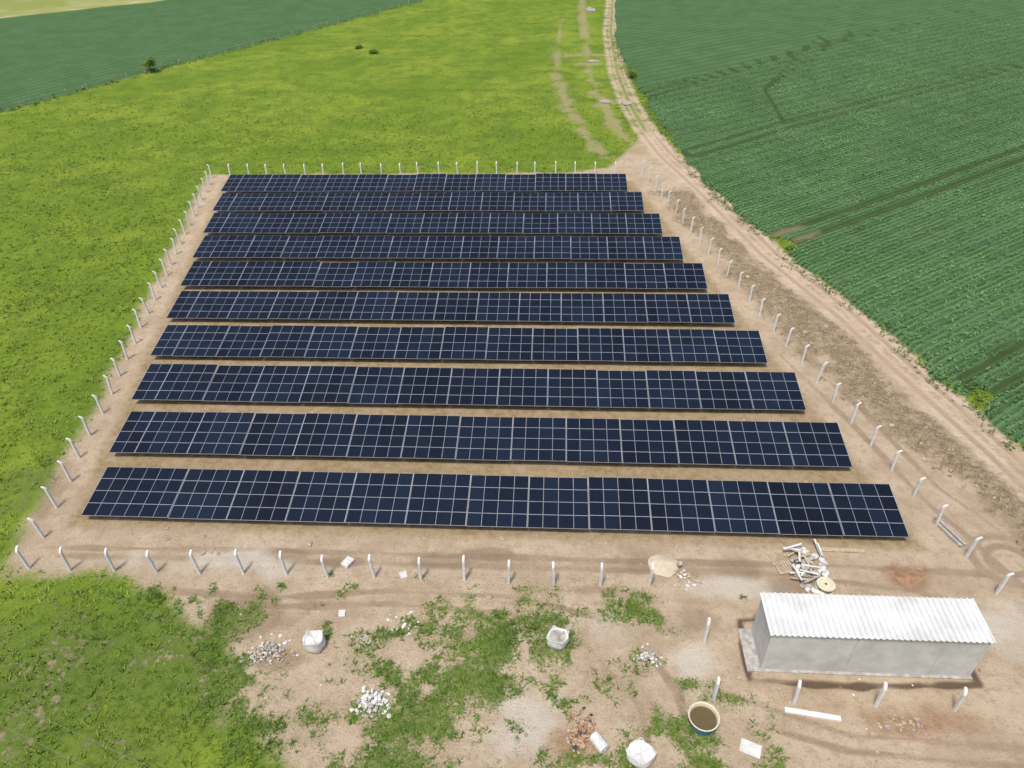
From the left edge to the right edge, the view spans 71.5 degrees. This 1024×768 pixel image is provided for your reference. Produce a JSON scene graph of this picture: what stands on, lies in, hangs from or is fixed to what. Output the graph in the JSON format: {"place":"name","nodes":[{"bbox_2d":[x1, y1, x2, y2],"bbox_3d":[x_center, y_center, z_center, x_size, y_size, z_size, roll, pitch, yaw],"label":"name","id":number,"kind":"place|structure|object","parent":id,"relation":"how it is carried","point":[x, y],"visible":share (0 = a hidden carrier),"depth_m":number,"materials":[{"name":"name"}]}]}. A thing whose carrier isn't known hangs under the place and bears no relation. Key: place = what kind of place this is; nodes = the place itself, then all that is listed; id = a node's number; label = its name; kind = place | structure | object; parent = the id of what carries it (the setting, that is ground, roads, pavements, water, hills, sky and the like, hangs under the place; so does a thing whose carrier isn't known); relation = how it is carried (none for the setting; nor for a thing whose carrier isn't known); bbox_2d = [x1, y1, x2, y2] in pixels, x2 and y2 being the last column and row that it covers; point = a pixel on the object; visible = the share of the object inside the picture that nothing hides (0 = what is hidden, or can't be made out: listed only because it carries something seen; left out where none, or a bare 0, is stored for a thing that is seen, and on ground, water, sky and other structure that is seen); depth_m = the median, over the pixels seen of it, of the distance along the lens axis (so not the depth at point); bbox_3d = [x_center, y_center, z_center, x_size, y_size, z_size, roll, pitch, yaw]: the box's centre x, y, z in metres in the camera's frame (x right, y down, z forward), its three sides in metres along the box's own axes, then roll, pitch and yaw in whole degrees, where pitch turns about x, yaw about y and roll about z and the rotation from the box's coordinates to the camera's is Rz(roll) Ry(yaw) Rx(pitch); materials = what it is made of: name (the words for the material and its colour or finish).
{"place":"outdoors","nodes":[
{"label":"outdoors","id":0,"kind":"place"},
{"bbox_2d":[0,80,987,767],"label":"pasture grass","id":1,"kind":"structure","parent":0,"point":[92,614],"depth_m":69.45,"materials":[{"name":"green plant"}]},
{"bbox_2d":[0,0,1023,767],"bbox_3d":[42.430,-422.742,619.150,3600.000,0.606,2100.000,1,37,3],"label":"ground","id":2,"kind":"structure","parent":0,"point":[478,50],"depth_m":63.73,"materials":[{"name":"brown soil"}]},
{"bbox_2d":[141,55,157,71],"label":"tree","id":3,"kind":"object","parent":2,"relation":"on","point":[148,63],"visible":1,"depth_m":152.27,"materials":[{"name":"green plant"}]},
{"bbox_2d":[0,2,418,112],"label":"hedge plants","id":4,"kind":"object","parent":2,"relation":"on","point":[297,33],"visible":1,"depth_m":160.70,"materials":[{"name":"green plant"}]},
{"bbox_2d":[6,0,417,108],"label":"field fence","id":5,"kind":"object","parent":2,"relation":"on","point":[209,53],"visible":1,"depth_m":163.00,"materials":[{"name":"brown wood"}]},
{"bbox_2d":[239,633,298,666],"bbox_3d":[-14.001,15.373,41.395,3.412,0.430,2.153,1,37,3],"label":"rubble pile","id":6,"kind":"object","parent":2,"relation":"on","point":[273,649],"visible":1,"depth_m":41.19,"materials":[{"name":"white stone"}]},
{"bbox_2d":[302,630,325,653],"bbox_3d":[-11.450,14.930,41.268,1.181,1.009,1.142,1,37,3],"label":"bulk bag","id":7,"kind":"object","parent":2,"relation":"on","point":[314,641],"visible":1,"depth_m":41.08,"materials":[{"name":"white fabric"}]},
{"bbox_2d":[338,610,345,616],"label":"stacked slabs","id":8,"kind":"object","parent":2,"relation":"on","point":[341,613],"depth_m":43.19,"materials":[{"name":"concrete"}]},
{"bbox_2d":[341,556,354,568],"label":"stacked slabs","id":9,"kind":"object","parent":2,"relation":"on","point":[347,561],"depth_m":46.17,"materials":[{"name":"concrete"}]},
{"bbox_2d":[355,43,362,48],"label":"shrub","id":10,"kind":"object","parent":2,"relation":"on","point":[358,46],"visible":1,"depth_m":166.93,"materials":[{"name":"green plant"}]},
{"bbox_2d":[351,634,390,653],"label":"scrap litter","id":11,"kind":"object","parent":2,"relation":"on","point":[364,637],"visible":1,"depth_m":41.79,"materials":[{"name":"white plastic"}]},
{"bbox_2d":[349,685,396,720],"bbox_3d":[-7.480,17.275,38.613,2.342,0.444,1.728,8,38,13],"label":"rubble pile","id":12,"kind":"object","parent":2,"relation":"on","point":[367,697],"visible":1,"depth_m":38.60,"materials":[{"name":"white stone"}]},
{"bbox_2d":[368,48,378,53],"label":"shrub","id":13,"kind":"object","parent":2,"relation":"on","point":[373,51],"visible":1,"depth_m":162.15,"materials":[{"name":"green plant"}]},
{"bbox_2d":[60,611,694,707],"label":"scrap litter","id":14,"kind":"object","parent":2,"relation":"on","point":[429,662],"visible":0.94,"depth_m":40.44,"materials":[{"name":"white plastic"}]},
{"bbox_2d":[386,611,418,635],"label":"scrap litter","id":15,"kind":"object","parent":2,"relation":"on","point":[408,633],"visible":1,"depth_m":42.59,"materials":[{"name":"white plastic"}]},
{"bbox_2d":[399,571,407,578],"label":"stacked slabs","id":16,"kind":"object","parent":2,"relation":"on","point":[403,573],"depth_m":45.40,"materials":[{"name":"concrete"}]},
{"bbox_2d":[35,570,789,767],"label":"weeds","id":17,"kind":"object","parent":2,"relation":"on","point":[457,679],"visible":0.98,"depth_m":39.60,"materials":[{"name":"green plant"}]},
{"bbox_2d":[221,173,627,192],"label":"solar panel row","id":18,"kind":"object","parent":2,"relation":"on","point":[560,182],"visible":0.98,"depth_m":96.41,"materials":[{"name":"glass"}]},
{"bbox_2d":[212,192,643,211],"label":"solar panel row","id":19,"kind":"object","parent":2,"relation":"on","point":[489,201],"visible":0.99,"depth_m":91.16,"materials":[{"name":"glass"}]},
{"bbox_2d":[203,213,662,234],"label":"solar panel row","id":20,"kind":"object","parent":2,"relation":"on","point":[427,223],"visible":1,"depth_m":85.93,"materials":[{"name":"glass"}]},
{"bbox_2d":[192,235,683,259],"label":"solar panel row","id":21,"kind":"object","parent":2,"relation":"on","point":[436,247],"visible":1,"depth_m":80.65,"materials":[{"name":"glass"}]},
{"bbox_2d":[180,261,707,289],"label":"solar panel row","id":22,"kind":"object","parent":2,"relation":"on","point":[579,275],"visible":1,"depth_m":75.41,"materials":[{"name":"glass"}]},
{"bbox_2d":[166,291,734,322],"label":"solar panel row","id":23,"kind":"object","parent":2,"relation":"on","point":[570,307],"visible":1,"depth_m":70.16,"materials":[{"name":"glass"}]},
{"bbox_2d":[150,325,767,362],"bbox_3d":[-5.337,-3.511,65.201,55.536,1.493,4.135,1,37,3],"label":"solar panel row","id":24,"kind":"object","parent":2,"relation":"on","point":[705,345],"visible":1,"depth_m":64.92,"materials":[{"name":"glass"}]},
{"bbox_2d":[131,364,805,409],"bbox_3d":[-4.214,0.414,59.955,55.646,1.497,4.134,1,37,3],"label":"solar panel row","id":25,"kind":"object","parent":2,"relation":"on","point":[419,385],"visible":1,"depth_m":59.66,"materials":[{"name":"glass"}]},
{"bbox_2d":[109,411,852,466],"bbox_3d":[-3.091,4.340,54.708,55.756,1.502,4.133,1,37,3],"label":"solar panel row","id":26,"kind":"object","parent":2,"relation":"on","point":[764,443],"visible":1,"depth_m":54.40,"materials":[{"name":"glass"}]},
{"bbox_2d":[81,467,908,536],"bbox_3d":[-1.967,8.274,49.469,55.866,1.483,4.135,1,37,3],"label":"solar panel row","id":27,"kind":"object","parent":2,"relation":"on","point":[802,508],"visible":1,"depth_m":49.16,"materials":[{"name":"glass"}]},
{"bbox_2d":[15,161,1013,710],"bbox_3d":[-7.012,-7.106,69.504,77.035,2.225,76.974,1,37,3],"label":"concrete post fence","id":28,"kind":"object","parent":2,"relation":"on","point":[715,691],"visible":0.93,"depth_m":49.85,"materials":[{"name":"grey concrete"}]},
{"bbox_2d":[58,184,1023,767],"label":"stones","id":29,"kind":"object","parent":2,"relation":"on","point":[488,596],"visible":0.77,"depth_m":48.48,"materials":[{"name":"grey stone"}]},
{"bbox_2d":[546,625,569,649],"bbox_3d":[2.653,14.707,41.140,1.244,0.832,1.136,15,40,21],"label":"bulk bag","id":30,"kind":"object","parent":2,"relation":"on","point":[557,638],"visible":1,"depth_m":40.96,"materials":[{"name":"white fabric"}]},
{"bbox_2d":[566,707,596,767],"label":"rubble pile","id":31,"kind":"object","parent":2,"relation":"on","point":[588,727],"visible":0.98,"depth_m":36.99,"materials":[{"name":"stone"}]},
{"bbox_2d":[585,7,594,10],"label":"puddle","id":32,"kind":"object","parent":2,"relation":"on","point":[590,9],"visible":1,"depth_m":199.01,"materials":[{"name":"liquid"}]},
{"bbox_2d":[589,731,608,753],"bbox_3d":[4.466,18.346,36.391,0.650,0.650,0.930,-24,42,-26],"label":"plastic drum","id":33,"kind":"object","parent":2,"relation":"on","point":[598,742],"visible":1,"depth_m":36.20,"materials":[{"name":"white plastic"}]},
{"bbox_2d":[599,99,610,102],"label":"puddle","id":34,"kind":"object","parent":2,"relation":"on","point":[604,101],"visible":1,"depth_m":127.65,"materials":[{"name":"liquid"}]},
{"bbox_2d":[621,100,632,104],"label":"puddle","id":35,"kind":"object","parent":2,"relation":"on","point":[625,102],"visible":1,"depth_m":126.81,"materials":[{"name":"liquid"}]},
{"bbox_2d":[625,68,637,77],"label":"shrub","id":36,"kind":"object","parent":2,"relation":"on","point":[629,72],"visible":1,"depth_m":139.56,"materials":[{"name":"green plant"}]},
{"bbox_2d":[626,737,656,767],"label":"bulk bag","id":37,"kind":"object","parent":2,"relation":"on","point":[640,753],"visible":1,"depth_m":35.69,"materials":[{"name":"white fabric"}]},
{"bbox_2d":[634,643,662,666],"bbox_3d":[7.803,15.436,40.420,1.572,0.409,1.434,27,46,33],"label":"rubble pile","id":38,"kind":"object","parent":2,"relation":"on","point":[647,655],"visible":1,"depth_m":40.37,"materials":[{"name":"white stone"}]},
{"bbox_2d":[648,554,677,576],"bbox_3d":[9.665,11.520,45.518,2.218,0.399,1.802,13,40,19],"label":"sand mound","id":39,"kind":"object","parent":2,"relation":"on","point":[664,566],"visible":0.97,"depth_m":45.37,"materials":[{"name":"beige sand"}]},
{"bbox_2d":[677,561,682,567],"bbox_3d":[10.681,11.506,45.364,0.375,0.458,0.370,1,37,3],"label":"bucket","id":40,"kind":"object","parent":2,"relation":"on","point":[679,564],"visible":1,"depth_m":45.37,"materials":[{"name":"metal"}]},
{"bbox_2d":[672,569,703,589],"bbox_3d":[10.805,12.247,44.592,2.198,0.215,1.484,20,42,26],"label":"rubble pile","id":41,"kind":"object","parent":2,"relation":"on","point":[685,574],"visible":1,"depth_m":44.67,"materials":[{"name":"beige stone"}]},
{"bbox_2d":[688,701,719,735],"bbox_3d":[9.973,17.532,37.159,1.620,0.765,1.620,1,37,3],"label":"water tank","id":42,"kind":"object","parent":2,"relation":"on","point":[704,718],"visible":1,"depth_m":37.09,"materials":[{"name":"blue plastic"}]},
{"bbox_2d":[739,738,761,758],"bbox_3d":[12.151,18.569,36.275,1.034,0.070,0.700,15,40,20],"label":"white board","id":43,"kind":"object","parent":2,"relation":"on","point":[750,748],"visible":1,"depth_m":36.24,"materials":[{"name":"plastic"}]},
{"bbox_2d":[767,550,793,574],"bbox_3d":[17.216,11.402,45.515,1.100,0.113,1.800,-8,37,-8],"label":"wooden pallet","id":44,"kind":"object","parent":2,"relation":"on","point":[781,561],"visible":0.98,"depth_m":45.49,"materials":[{"name":"brown wood"}]},
{"bbox_2d":[783,539,834,593],"bbox_3d":[18.729,11.456,44.939,2.695,0.656,4.274,1,37,3],"label":"building material pile","id":45,"kind":"object","parent":2,"relation":"on","point":[807,556],"visible":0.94,"depth_m":44.69,"materials":[{"name":"white plastic"}]},
{"bbox_2d":[784,707,840,721],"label":"concrete beam","id":46,"kind":"structure","parent":2,"relation":"on","point":[813,714],"depth_m":37.51,"materials":[{"name":"white concrete"}]},
{"bbox_2d":[612,37,1023,450],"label":"verge plants","id":47,"kind":"object","parent":2,"relation":"on","point":[883,328],"visible":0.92,"depth_m":72.87,"materials":[{"name":"green plant"}]},
{"bbox_2d":[816,577,835,594],"bbox_3d":[19.241,12.438,43.735,1.093,0.515,1.093,1,37,3],"label":"cable drum","id":48,"kind":"object","parent":2,"relation":"on","point":[827,585],"visible":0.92,"depth_m":43.56,"materials":[{"name":"beige wood"}]},
{"bbox_2d":[639,17,1023,440],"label":"soybean crop","id":49,"kind":"object","parent":2,"relation":"on","point":[929,230],"visible":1,"depth_m":100.06,"materials":[{"name":"green plant"}]},
{"bbox_2d":[649,187,1023,550],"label":"dry grass","id":50,"kind":"structure","parent":2,"relation":"on","point":[849,374],"depth_m":60.69,"materials":[{"name":"brown plant"}]},
{"bbox_2d":[820,547,864,552],"bbox_3d":[21.444,10.790,46.173,2.735,0.100,0.300,2,37,4],"label":"wooden plank","id":51,"kind":"object","parent":2,"relation":"on","point":[843,550],"visible":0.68,"depth_m":46.13,"materials":[{"name":"brown wood"}]},
{"bbox_2d":[738,628,971,679],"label":"foundation slab","id":52,"kind":"structure","parent":2,"relation":"on","point":[750,656],"depth_m":39.56,"materials":[{"name":"grey concrete"}]},
{"bbox_2d":[752,600,991,675],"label":"walls","id":53,"kind":"structure","parent":52,"relation":"on","point":[834,654],"depth_m":38.45,"materials":[{"name":"concrete"}]},
{"bbox_2d":[760,592,995,642],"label":"corrugated roof","id":54,"kind":"structure","parent":53,"relation":"on","point":[938,619],"depth_m":38.22,"materials":[{"name":"metal"}]},
{"bbox_2d":[774,635,989,642],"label":"eaves","id":55,"kind":"object","parent":53,"relation":"attached to","point":[886,639],"visible":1,"depth_m":37.30,"materials":[{"name":"metal"}]},
{"bbox_2d":[871,714,932,735],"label":"scrap litter","id":56,"kind":"object","parent":2,"relation":"on","point":[917,719],"visible":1,"depth_m":37.01,"materials":[{"name":"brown wood"}]},
{"bbox_2d":[893,570,922,584],"bbox_3d":[24.768,12.033,44.385,2.072,0.209,1.168,9,38,14],"label":"earth mound","id":57,"kind":"object","parent":2,"relation":"on","point":[907,577],"visible":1,"depth_m":44.32,"materials":[{"name":"brown soil"}]},
{"bbox_2d":[933,519,966,547],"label":"concrete beam","id":58,"kind":"structure","parent":2,"relation":"on","point":[955,538],"depth_m":46.90,"materials":[{"name":"grey concrete"}]}
]}

